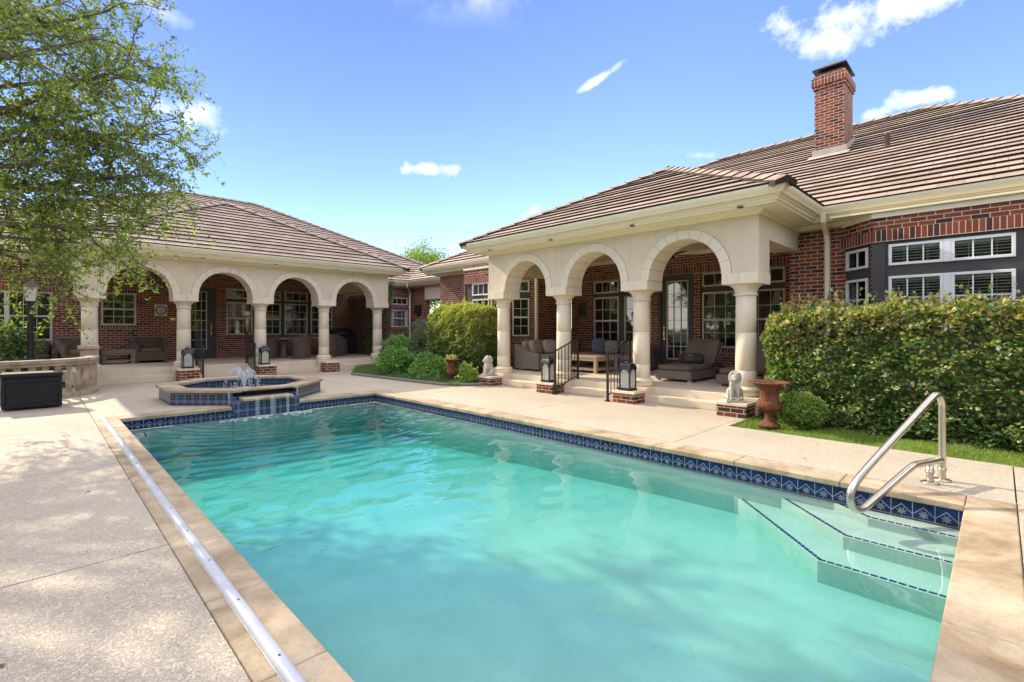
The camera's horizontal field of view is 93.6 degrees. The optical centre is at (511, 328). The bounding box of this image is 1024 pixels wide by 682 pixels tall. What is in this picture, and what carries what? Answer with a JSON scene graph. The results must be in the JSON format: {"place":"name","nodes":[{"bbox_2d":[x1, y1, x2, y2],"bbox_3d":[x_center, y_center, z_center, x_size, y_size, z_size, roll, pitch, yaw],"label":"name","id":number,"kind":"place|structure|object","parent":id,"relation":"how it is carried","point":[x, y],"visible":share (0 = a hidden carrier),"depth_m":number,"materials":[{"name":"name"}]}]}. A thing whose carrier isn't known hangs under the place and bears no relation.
{"place":"outdoors","nodes":[
{"label":"outdoors","id":0,"kind":"place"},
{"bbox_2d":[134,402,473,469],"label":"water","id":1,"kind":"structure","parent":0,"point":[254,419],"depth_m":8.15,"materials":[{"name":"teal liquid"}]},
{"bbox_2d":[220,410,311,422],"bbox_3d":[-4.575,1.695,9.297,1.883,0.014,0.466,0,0,-45],"label":"foam patch","id":2,"kind":"object","parent":1,"relation":"on","point":[264,416],"visible":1,"depth_m":9.25,"materials":[{"name":"white liquid"}]},
{"bbox_2d":[0,369,1023,681],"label":"pool deck","id":3,"kind":"structure","parent":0,"point":[96,585],"depth_m":3.90,"materials":[{"name":"beige concrete"}]},
{"bbox_2d":[0,319,46,371],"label":"leafy plant","id":4,"kind":"object","parent":3,"relation":"on","point":[16,351],"visible":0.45,"depth_m":11.15,"materials":[{"name":"green plant"}]},
{"bbox_2d":[22,280,38,370],"bbox_3d":[-11.037,0.200,11.025,0.320,2.600,0.320,0,0,-45],"label":"lamp post","id":5,"kind":"object","parent":3,"relation":"on","point":[31,298],"visible":0.44,"depth_m":10.98,"materials":[{"name":"black metal"}]},
{"bbox_2d":[0,370,62,409],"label":"storage box","id":6,"kind":"object","parent":3,"relation":"on","point":[27,389],"visible":1,"depth_m":8.87,"materials":[{"name":"black plastic"}]},
{"bbox_2d":[0,345,99,404],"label":"stone balustrade","id":7,"kind":"object","parent":3,"relation":"on","point":[85,364],"visible":0.77,"depth_m":10.67,"materials":[{"name":"beige stone"}]},
{"bbox_2d":[0,189,439,386],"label":"brick house","id":8,"kind":"structure","parent":3,"relation":"on","point":[261,274],"depth_m":16.51,"materials":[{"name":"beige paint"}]},
{"bbox_2d":[0,290,6,325],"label":"window","id":9,"kind":"structure","parent":8,"relation":"in","point":[3,315],"depth_m":14.15,"materials":[{"name":"clear glass"}]},
{"bbox_2d":[1,341,57,369],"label":"garden sofa","id":10,"kind":"object","parent":8,"relation":"on","point":[49,351],"visible":0.27,"depth_m":13.87,"materials":[{"name":"wicker"}]},
{"bbox_2d":[7,290,51,340],"bbox_3d":[-14.570,-0.369,14.545,0.970,1.503,0.054,0,0,-45],"label":"window","id":11,"kind":"structure","parent":8,"relation":"in","point":[41,312],"depth_m":14.67,"materials":[{"name":"clear glass"}]},
{"bbox_2d":[55,337,100,366],"bbox_3d":[-12.972,0.695,14.360,0.868,0.840,0.877,0,0,33],"label":"wicker armchair","id":12,"kind":"object","parent":8,"relation":"on","point":[66,347],"visible":0.48,"depth_m":14.23,"materials":[{"name":"wicker"}]},
{"bbox_2d":[101,349,134,364],"bbox_3d":[-12.457,0.895,15.186,0.820,0.440,0.616,0,0,-45],"label":"coffee table","id":13,"kind":"object","parent":8,"relation":"on","point":[130,353],"visible":0.88,"depth_m":15.02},
{"bbox_2d":[101,293,135,324],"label":"window","id":14,"kind":"structure","parent":8,"relation":"in","point":[120,310],"depth_m":16.02,"materials":[{"name":"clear glass"}]},
{"bbox_2d":[132,336,167,362],"bbox_3d":[-11.953,0.695,15.857,0.877,0.840,0.868,0,0,-45],"label":"wicker armchair","id":15,"kind":"object","parent":8,"relation":"on","point":[150,348],"visible":0.92,"depth_m":15.79,"materials":[{"name":"brown wicker"}]},
{"bbox_2d":[155,304,166,315],"bbox_3d":[-12.232,-0.630,16.763,0.355,0.400,0.049,0,0,-45],"label":"wall clock","id":16,"kind":"object","parent":8,"relation":"attached to","point":[160,309],"depth_m":16.75,"materials":[{"name":"stone"}]},
{"bbox_2d":[181,347,193,368],"bbox_3d":[-9.264,0.816,13.728,0.274,0.645,0.274,0,0,-45],"label":"floor lantern","id":17,"kind":"object","parent":8,"relation":"on","point":[187,357],"visible":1,"depth_m":13.66,"materials":[{"name":"metal"}]},
{"bbox_2d":[195,330,203,377],"bbox_3d":[-9.173,0.782,14.127,0.110,1.435,0.950,0,0,-45],"label":"stair railing","id":18,"kind":"object","parent":8,"relation":"on","point":[198,343],"visible":0.87,"depth_m":14.17,"materials":[{"name":"black metal"}]},
{"bbox_2d":[191,287,216,358],"bbox_3d":[-11.428,-0.195,17.633,1.040,2.630,0.140,0,0,-45],"label":"door","id":19,"kind":"structure","parent":8,"relation":"in","point":[203,312],"depth_m":17.76,"materials":[{"name":"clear glass"}]},
{"bbox_2d":[226,289,246,298],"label":"window","id":20,"kind":"structure","parent":8,"relation":"in","point":[230,293],"depth_m":18.48,"materials":[{"name":"clear glass"}]},
{"bbox_2d":[226,302,251,334],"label":"window","id":21,"kind":"structure","parent":8,"relation":"in","point":[238,314],"depth_m":18.56,"materials":[{"name":"clear glass"}]},
{"bbox_2d":[245,330,255,374],"bbox_3d":[-8.201,0.782,15.085,0.110,1.435,0.950,0,0,-45],"label":"stair railing","id":22,"kind":"object","parent":8,"relation":"on","point":[247,336],"visible":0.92,"depth_m":15.12,"materials":[{"name":"black metal"}]},
{"bbox_2d":[258,344,269,364],"bbox_3d":[-7.811,0.816,15.160,0.274,0.645,0.274,0,0,-45],"label":"floor lantern","id":23,"kind":"object","parent":8,"relation":"on","point":[264,355],"visible":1,"depth_m":15.09,"materials":[{"name":"metal"}]},
{"bbox_2d":[266,335,279,357],"bbox_3d":[-8.942,0.665,17.752,0.668,0.860,0.739,0,0,-10],"label":"dining chair","id":24,"kind":"object","parent":8,"relation":"on","point":[272,344],"visible":0.66,"depth_m":17.58,"materials":[{"name":"brown wicker"}]},
{"bbox_2d":[266,303,280,334],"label":"window","id":25,"kind":"structure","parent":8,"relation":"in","point":[273,312],"depth_m":19.46,"materials":[{"name":"clear glass"}]},
{"bbox_2d":[274,292,280,300],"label":"window","id":26,"kind":"structure","parent":8,"relation":"in","point":[277,295],"depth_m":19.57,"materials":[{"name":"clear glass"}]},
{"bbox_2d":[270,337,318,357],"bbox_3d":[-8.139,0.735,18.726,2.100,0.760,0.900,0,0,-45],"label":"dining table","id":27,"kind":"object","parent":8,"relation":"on","point":[283,340],"visible":0.47,"depth_m":18.14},
{"bbox_2d":[284,292,307,301],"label":"window","id":28,"kind":"structure","parent":8,"relation":"in","point":[288,296],"depth_m":20.07,"materials":[{"name":"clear glass"}]},
{"bbox_2d":[284,304,307,334],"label":"window","id":29,"kind":"structure","parent":8,"relation":"in","point":[295,315],"depth_m":20.07,"materials":[{"name":"clear glass"}]},
{"bbox_2d":[291,335,311,357],"bbox_3d":[-7.752,0.665,17.769,0.668,0.860,0.739,0,0,41],"label":"dining chair","id":30,"kind":"object","parent":8,"relation":"on","point":[301,347],"visible":1,"depth_m":17.54,"materials":[{"name":"brown wicker"}]},
{"bbox_2d":[311,305,331,333],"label":"window","id":31,"kind":"structure","parent":8,"relation":"in","point":[314,310],"depth_m":20.65,"materials":[{"name":"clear glass"}]},
{"bbox_2d":[318,334,337,356],"bbox_3d":[-7.121,0.665,18.603,0.739,0.860,0.668,0,0,-33],"label":"dining chair","id":32,"kind":"object","parent":8,"relation":"on","point":[333,339],"visible":0.42,"depth_m":18.45,"materials":[{"name":"brown wicker"}]},
{"bbox_2d":[332,334,347,355],"bbox_3d":[-7.077,0.665,19.584,0.739,0.860,0.668,0,0,5],"label":"dining chair","id":33,"kind":"object","parent":8,"relation":"on","point":[341,347],"visible":0.6,"depth_m":19.37,"materials":[{"name":"brown wicker"}]},
{"bbox_2d":[329,329,354,351],"bbox_3d":[-7.407,0.525,20.761,1.100,1.020,0.590,0,0,-45],"label":"barbecue grill","id":34,"kind":"object","parent":8,"relation":"on","point":[347,335],"visible":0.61,"depth_m":20.74,"materials":[{"name":"black metal"}]},
{"bbox_2d":[351,298,383,352],"bbox_3d":[-6.172,-0.135,20.455,0.040,2.340,2.811,0,0,-45],"label":"wall trellis","id":35,"kind":"object","parent":8,"relation":"attached to","point":[362,322],"depth_m":20.82,"materials":[{"name":"black metal"}]},
{"bbox_2d":[361,291,388,354],"bbox_3d":[-5.605,-0.172,19.719,0.523,3.628,2.329,0,0,-45],"label":"climbing vine","id":36,"kind":"object","parent":8,"relation":"attached to","point":[368,338],"visible":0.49,"depth_m":20.02,"materials":[{"name":"green plant"}]},
{"bbox_2d":[384,278,394,345],"bbox_3d":[-4.895,-0.223,19.169,0.291,3.755,0.988,0,0,-45],"label":"climbing vine","id":37,"kind":"object","parent":8,"relation":"attached to","point":[388,333],"visible":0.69,"depth_m":19.12,"materials":[{"name":"green plant"}]},
{"bbox_2d":[392,297,407,304],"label":"window","id":38,"kind":"structure","parent":8,"relation":"in","point":[397,301],"depth_m":23.54,"materials":[{"name":"clear glass"}]},
{"bbox_2d":[392,310,407,326],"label":"window","id":39,"kind":"structure","parent":8,"relation":"in","point":[398,316],"depth_m":23.61,"materials":[{"name":"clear glass"}]},
{"bbox_2d":[155,375,322,450],"bbox_3d":[-5.916,1.823,10.702,3.060,1.255,3.350,0,0,-45],"label":"raised spa","id":40,"kind":"object","parent":3,"relation":"on","point":[273,394],"visible":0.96,"depth_m":9.62,"materials":[{"name":"tile"}]},
{"bbox_2d":[223,366,260,387],"bbox_3d":[-5.982,1.092,10.790,0.782,0.508,0.730,0,0,-45],"label":"fountain jet","id":41,"kind":"object","parent":40,"relation":"on","point":[243,377],"visible":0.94,"depth_m":10.76,"materials":[{"name":"white liquid"}]},
{"bbox_2d":[351,371,482,385],"bbox_3d":[-3.639,1.465,14.820,1.321,0.090,7.303,0,0,-45],"label":"bed edging","id":42,"kind":"object","parent":3,"relation":"on","point":[419,381],"visible":0.75,"depth_m":13.22,"materials":[{"name":"beige stone"}]},
{"bbox_2d":[72,387,1015,502],"bbox_3d":[-3.738,1.562,3.828,15.050,0.096,22.700,0,0,-45],"label":"paving joint","id":43,"kind":"object","parent":3,"relation":"on","point":[966,497],"visible":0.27,"depth_m":4.82,"materials":[{"name":"grey concrete"}]},
{"bbox_2d":[130,402,959,681],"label":"pool shell","id":44,"kind":"object","parent":3,"relation":"in","point":[429,551],"visible":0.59,"depth_m":4.26,"materials":[{"name":"liquid"}]},
{"bbox_2d":[122,395,962,528],"bbox_3d":[-1.322,1.629,6.006,4.690,0.151,10.050,0,0,-45],"label":"pool tile band","id":45,"kind":"object","parent":44,"relation":"on","point":[928,513],"visible":0.39,"depth_m":6.02,"materials":[{"name":"blue tile"}]},
{"bbox_2d":[138,432,957,597],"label":"step edge tiles","id":46,"kind":"object","parent":44,"relation":"on","point":[784,531],"visible":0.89,"depth_m":4.08,"materials":[{"name":"blue tile"}]},
{"bbox_2d":[93,390,1023,681],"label":"pool coping","id":47,"kind":"object","parent":3,"relation":"on","point":[981,636],"visible":0.91,"depth_m":3.01,"materials":[{"name":"stone"}]},
{"bbox_2d":[100,416,306,681],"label":"pool cover track","id":48,"kind":"structure","parent":47,"relation":"on","point":[279,661],"depth_m":2.75,"materials":[{"name":"white metal"}]},
{"bbox_2d":[553,335,578,394],"bbox_3d":[1.275,0.830,11.213,0.950,1.340,0.110,0,0,-45],"label":"stair railing","id":49,"kind":"object","parent":3,"relation":"on","point":[555,350],"visible":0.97,"depth_m":11.25,"materials":[{"name":"black metal"}]},
{"bbox_2d":[605,336,630,401],"bbox_3d":[2.265,0.830,10.181,0.950,1.340,0.110,0,0,-45],"label":"stair railing","id":50,"kind":"object","parent":3,"relation":"on","point":[607,368],"visible":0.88,"depth_m":10.05,"materials":[{"name":"black metal"}]},
{"bbox_2d":[389,391,1016,504],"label":"stone pool edging","id":51,"kind":"structure","parent":3,"relation":"on","point":[746,455],"depth_m":5.52,"materials":[{"name":"white limestone"}]},
{"bbox_2d":[419,60,1023,418],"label":"brick house","id":52,"kind":"structure","parent":3,"relation":"on","point":[837,199],"depth_m":9.96,"materials":[{"name":"red brick"}]},
{"bbox_2d":[472,282,488,295],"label":"window","id":53,"kind":"structure","parent":52,"relation":"in","point":[478,289],"depth_m":15.92,"materials":[{"name":"clear glass"}]},
{"bbox_2d":[472,299,488,322],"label":"window","id":54,"kind":"structure","parent":52,"relation":"in","point":[485,301],"depth_m":15.86,"materials":[{"name":"clear glass"}]},
{"bbox_2d":[481,355,496,375],"bbox_3d":[-0.616,0.985,12.755,0.388,0.536,0.307,0,0,-27],"label":"lion statue","id":55,"kind":"object","parent":52,"relation":"on","point":[489,369],"visible":1,"depth_m":12.65,"materials":[{"name":"stone"}]},
{"bbox_2d":[491,300,496,333],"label":"window","id":56,"kind":"structure","parent":52,"relation":"in","point":[492,301],"depth_m":15.47,"materials":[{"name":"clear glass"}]},
{"bbox_2d":[512,298,528,335],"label":"window","id":57,"kind":"structure","parent":52,"relation":"in","point":[520,308],"depth_m":14.94,"materials":[{"name":"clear glass"}]},
{"bbox_2d":[520,280,528,291],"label":"window","id":58,"kind":"structure","parent":52,"relation":"in","point":[524,286],"depth_m":14.94,"materials":[{"name":"clear glass"}]},
{"bbox_2d":[540,354,556,382],"bbox_3d":[0.859,0.931,11.265,0.274,0.645,0.274,0,0,-45],"label":"floor lantern","id":59,"kind":"object","parent":52,"relation":"on","point":[547,368],"visible":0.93,"depth_m":11.19,"materials":[{"name":"metal"}]},
{"bbox_2d":[515,340,593,371],"bbox_3d":[1.378,0.789,14.683,2.762,0.843,0.962,0,0,-45],"label":"wicker sofa","id":60,"kind":"object","parent":52,"relation":"on","point":[526,357],"visible":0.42,"depth_m":13.81,"materials":[{"name":"wicker"}]},
{"bbox_2d":[529,340,541,352],"bbox_3d":[0.688,0.550,14.088,0.200,0.420,0.500,-17,-10,34],"label":"pillow","id":61,"kind":"object","parent":60,"relation":"on","point":[535,346],"visible":0.78,"depth_m":13.94,"materials":[{"name":"beige fabric"}]},
{"bbox_2d":[542,339,556,353],"bbox_3d":[1.129,0.550,14.453,0.480,0.420,0.200,0,-14,-37],"label":"pillow","id":62,"kind":"object","parent":60,"relation":"on","point":[549,345],"visible":0.91,"depth_m":14.34,"materials":[{"name":"beige fabric"}]},
{"bbox_2d":[578,304,586,316],"bbox_3d":[2.321,-0.590,15.852,0.035,0.420,0.340,0,0,-45],"label":"wall plaque","id":63,"kind":"object","parent":52,"relation":"attached to","point":[582,310],"depth_m":15.84,"materials":[{"name":"brown metal"}]},
{"bbox_2d":[572,353,616,373],"bbox_3d":[2.127,0.980,13.576,1.050,0.460,1.346,0,0,-45],"label":"coffee table","id":64,"kind":"object","parent":52,"relation":"on","point":[595,367],"visible":0.73,"depth_m":13.16,"materials":[{"name":"brown wood"}]},
{"bbox_2d":[594,280,618,293],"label":"window","id":65,"kind":"structure","parent":52,"relation":"in","point":[601,287],"depth_m":15.28,"materials":[{"name":"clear glass"}]},
{"bbox_2d":[594,296,618,341],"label":"window","id":66,"kind":"structure","parent":52,"relation":"in","point":[606,309],"depth_m":15.28,"materials":[{"name":"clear glass"}]},
{"bbox_2d":[582,340,654,369],"bbox_3d":[3.082,0.789,14.236,0.962,0.843,2.012,0,0,-45],"label":"wicker sofa","id":67,"kind":"object","parent":52,"relation":"on","point":[652,358],"visible":0.28,"depth_m":13.85,"materials":[{"name":"brown wicker"}]},
{"bbox_2d":[592,338,605,352],"bbox_3d":[2.650,0.530,14.618,0.460,0.460,0.180,0,-8,17],"label":"pillow","id":68,"kind":"object","parent":67,"relation":"on","point":[598,345],"visible":0.8,"depth_m":14.54,"materials":[{"name":"blue fabric"}]},
{"bbox_2d":[605,340,618,353],"bbox_3d":[2.959,0.560,14.263,0.420,0.400,0.180,0,-10,35],"label":"pillow","id":69,"kind":"object","parent":67,"relation":"on","point":[610,345],"visible":0.84,"depth_m":14.19,"materials":[{"name":"beige fabric"}]},
{"bbox_2d":[618,358,636,390],"bbox_3d":[2.347,0.931,9.756,0.274,0.645,0.274,0,0,-45],"label":"floor lantern","id":70,"kind":"object","parent":52,"relation":"on","point":[627,375],"visible":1,"depth_m":9.68,"materials":[{"name":"metal"}]},
{"bbox_2d":[624,296,650,344],"bbox_3d":[3.789,-0.236,14.485,0.054,1.502,0.910,0,0,-45],"label":"window","id":71,"kind":"structure","parent":52,"relation":"in","point":[628,303],"depth_m":14.71,"materials":[{"name":"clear glass"}]},
{"bbox_2d":[658,273,692,364],"bbox_3d":[4.626,-0.150,13.583,0.140,2.720,1.050,0,0,-45],"label":"door","id":72,"kind":"structure","parent":52,"relation":"in","point":[675,300],"depth_m":13.63,"materials":[{"name":"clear glass"}]},
{"bbox_2d":[670,251,698,258],"bbox_3d":[3.800,-1.900,11.665,1.295,0.440,1.245,0,0,-45],"label":"ceiling fan","id":73,"kind":"object","parent":52,"relation":"hanging from","point":[674,255],"visible":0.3,"depth_m":11.55,"materials":[{"name":"brown wood"}]},
{"bbox_2d":[655,339,723,382],"bbox_3d":[4.279,0.740,11.520,1.828,0.941,0.880,0,0,-45],"label":"chaise longue","id":74,"kind":"object","parent":52,"relation":"on","point":[709,350],"visible":0.91,"depth_m":11.20,"materials":[{"name":"brown fabric"}]},
{"bbox_2d":[678,353,704,363],"bbox_3d":[4.288,0.728,11.529,0.620,0.270,0.178,0,-38,45],"label":"pillow","id":75,"kind":"object","parent":74,"relation":"on","point":[696,358],"visible":0.92,"depth_m":11.44,"materials":[{"name":"black fabric"}]},
{"bbox_2d":[702,272,725,286],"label":"window","id":76,"kind":"structure","parent":52,"relation":"in","point":[710,279],"depth_m":12.89,"materials":[{"name":"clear glass"}]},
{"bbox_2d":[702,291,735,347],"bbox_3d":[5.510,-0.228,12.739,0.054,1.485,0.941,0,0,-45],"label":"window","id":77,"kind":"structure","parent":52,"relation":"in","point":[718,308],"depth_m":12.74,"materials":[{"name":"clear glass"}]},
{"bbox_2d":[714,359,734,373],"bbox_3d":[5.066,0.976,11.242,0.480,0.462,0.480,0,0,-45],"label":"side table","id":78,"kind":"object","parent":52,"relation":"on","point":[724,360],"visible":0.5,"depth_m":11.14,"materials":[{"name":"black metal"}]},
{"bbox_2d":[724,370,743,402],"bbox_3d":[3.805,0.985,8.253,0.307,0.536,0.388,0,0,23],"label":"lion statue","id":79,"kind":"object","parent":52,"relation":"on","point":[734,392],"visible":1,"depth_m":8.14,"materials":[{"name":"stone"}]},
{"bbox_2d":[716,340,786,386],"bbox_3d":[5.240,0.740,10.445,1.828,0.941,0.880,0,0,-45],"label":"chaise longue","id":80,"kind":"object","parent":52,"relation":"on","point":[722,377],"visible":0.2,"depth_m":10.08,"materials":[{"name":"brown wicker"}]},
{"bbox_2d":[756,288,784,339],"bbox_3d":[6.278,-0.228,11.960,0.054,1.485,0.939,0,0,-45],"label":"window","id":81,"kind":"structure","parent":52,"relation":"in","point":[768,301],"depth_m":11.94,"materials":[{"name":"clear glass"}]},
{"bbox_2d":[770,266,784,282],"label":"window","id":82,"kind":"structure","parent":52,"relation":"in","point":[777,274],"depth_m":11.76,"materials":[{"name":"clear glass"}]},
{"bbox_2d":[846,248,867,270],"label":"window","id":83,"kind":"structure","parent":52,"relation":"in","point":[856,259],"depth_m":8.91,"materials":[{"name":"clear glass"}]},
{"bbox_2d":[846,278,867,334],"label":"window","id":84,"kind":"structure","parent":52,"relation":"in","point":[852,286],"depth_m":8.91,"materials":[{"name":"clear glass"}]},
{"bbox_2d":[888,239,943,265],"bbox_3d":[6.846,-1.268,8.154,0.210,0.365,0.711,0,0,-45],"label":"window","id":85,"kind":"structure","parent":52,"relation":"in","point":[931,251],"depth_m":8.15,"materials":[{"name":"clear glass"}]},
{"bbox_2d":[888,273,943,331],"bbox_3d":[6.846,-0.190,8.154,0.210,1.420,0.711,0,0,-45],"label":"window","id":86,"kind":"structure","parent":52,"relation":"in","point":[923,284],"depth_m":8.14,"materials":[{"name":"clear glass"}]},
{"bbox_2d":[951,232,1015,260],"bbox_3d":[7.414,-1.268,7.579,0.210,0.365,0.725,0,0,-45],"label":"window","id":87,"kind":"structure","parent":52,"relation":"in","point":[1003,244],"depth_m":7.56,"materials":[{"name":"white glass"}]},
{"bbox_2d":[951,269,1015,330],"bbox_3d":[7.414,-0.190,7.579,0.210,1.420,0.725,0,0,-45],"label":"window","id":88,"kind":"structure","parent":52,"relation":"in","point":[981,280],"depth_m":7.56,"materials":[{"name":"white glass"}]},
{"bbox_2d":[846,392,951,513],"bbox_3d":[3.602,1.120,4.459,1.543,0.997,0.143,0,0,-24],"label":"pool handrail","id":89,"kind":"object","parent":3,"relation":"on","point":[881,452],"visible":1,"depth_m":4.48,"materials":[{"name":"silver metal"}]},
{"bbox_2d":[0,0,1023,529],"label":"sky","id":90,"kind":"structure","parent":0,"point":[384,124],"materials":[{"name":"blue"}]},
{"bbox_2d":[62,351,1021,502],"bbox_3d":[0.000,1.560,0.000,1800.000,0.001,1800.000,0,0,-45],"label":"ground","id":91,"kind":"structure","parent":0,"point":[63,385],"depth_m":6.87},
{"bbox_2d":[0,0,225,343],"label":"oak tree","id":92,"kind":"object","parent":91,"relation":"on","point":[41,127],"visible":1,"depth_m":7.74,"materials":[{"name":"green plant"}]},
{"bbox_2d":[395,234,450,310],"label":"background tree","id":93,"kind":"object","parent":91,"relation":"on","point":[419,255],"visible":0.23,"depth_m":43.65,"materials":[{"name":"green plant"}]},
{"bbox_2d":[733,414,1023,469],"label":"lawn grass","id":94,"kind":"structure","parent":0,"point":[1006,456],"depth_m":6.41,"materials":[{"name":"green plant"}]},
{"bbox_2d":[747,379,791,427],"bbox_3d":[3.935,1.157,7.361,0.606,0.685,0.606,0,0,-45],"label":"garden urn","id":95,"kind":"object","parent":94,"relation":"on","point":[768,403],"visible":1,"depth_m":7.25,"materials":[{"name":"ceramic"}]},
{"bbox_2d":[774,390,830,428],"bbox_3d":[4.389,1.228,7.293,0.677,0.571,0.771,0,0,-45],"label":"round shrub","id":96,"kind":"object","parent":94,"relation":"on","point":[815,408],"visible":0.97,"depth_m":7.14,"materials":[{"name":"green plant"}]},
{"bbox_2d":[759,282,1023,451],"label":"clipped hedge","id":97,"kind":"object","parent":94,"relation":"on","point":[871,380],"visible":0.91,"depth_m":6.72,"materials":[{"name":"green plant"}]},
{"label":"planting bed","id":98,"kind":"structure","parent":0,"visible":0},
{"bbox_2d":[371,344,416,374],"bbox_3d":[-3.518,1.003,14.994,1.842,1.082,1.388,0,0,23],"label":"leafy plant","id":99,"kind":"object","parent":98,"relation":"on","point":[404,356],"visible":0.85,"depth_m":14.64,"materials":[{"name":"green plant"}]},
{"bbox_2d":[371,332,423,364],"bbox_3d":[-3.938,0.823,16.648,1.562,1.432,1.761,0,0,-45],"label":"leafy plant","id":100,"kind":"object","parent":98,"relation":"on","point":[398,341],"visible":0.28,"depth_m":16.35,"materials":[{"name":"green plant"}]},
{"bbox_2d":[351,362,476,384],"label":"groundcover grass","id":101,"kind":"structure","parent":98,"relation":"on","point":[366,369],"depth_m":14.06,"materials":[{"name":"green plant"}]},
{"bbox_2d":[404,316,437,368],"bbox_3d":[-2.953,0.542,16.107,1.581,1.921,1.933,0,0,-45],"label":"sage shrub","id":102,"kind":"object","parent":98,"relation":"on","point":[416,339],"visible":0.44,"depth_m":15.92,"materials":[{"name":"green plant"}]},
{"bbox_2d":[417,337,427,357],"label":"leafy plant","id":103,"kind":"object","parent":98,"relation":"on","point":[420,347],"visible":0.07,"depth_m":22.57,"materials":[{"name":"green plant"}]},
{"bbox_2d":[406,350,458,379],"bbox_3d":[-2.366,1.072,13.856,1.360,0.923,2.006,0,0,-45],"label":"leafy plant","id":104,"kind":"object","parent":98,"relation":"on","point":[422,365],"visible":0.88,"depth_m":13.55,"materials":[{"name":"green plant"}]},
{"bbox_2d":[443,358,459,381],"bbox_3d":[-1.639,1.164,12.988,0.459,0.671,0.459,0,0,-45],"label":"garden urn","id":105,"kind":"object","parent":98,"relation":"on","point":[450,371],"visible":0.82,"depth_m":12.89,"materials":[{"name":"ceramic"}]},
{"bbox_2d":[446,354,455,379],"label":"urn plant","id":106,"kind":"object","parent":105,"relation":"in","point":[454,356],"visible":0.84,"depth_m":12.94,"materials":[{"name":"yellow plant"}]},
{"bbox_2d":[424,295,497,374],"bbox_3d":[-1.461,0.254,14.838,1.720,2.570,2.790,0,0,-45],"label":"clipped hedge","id":107,"kind":"object","parent":98,"relation":"on","point":[473,339],"visible":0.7,"depth_m":14.10,"materials":[{"name":"green plant"}]},
{"bbox_2d":[454,361,478,382],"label":"leafy plant","id":108,"kind":"object","parent":98,"relation":"on","point":[470,371],"visible":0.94,"depth_m":12.74,"materials":[{"name":"green plant"}]}
]}

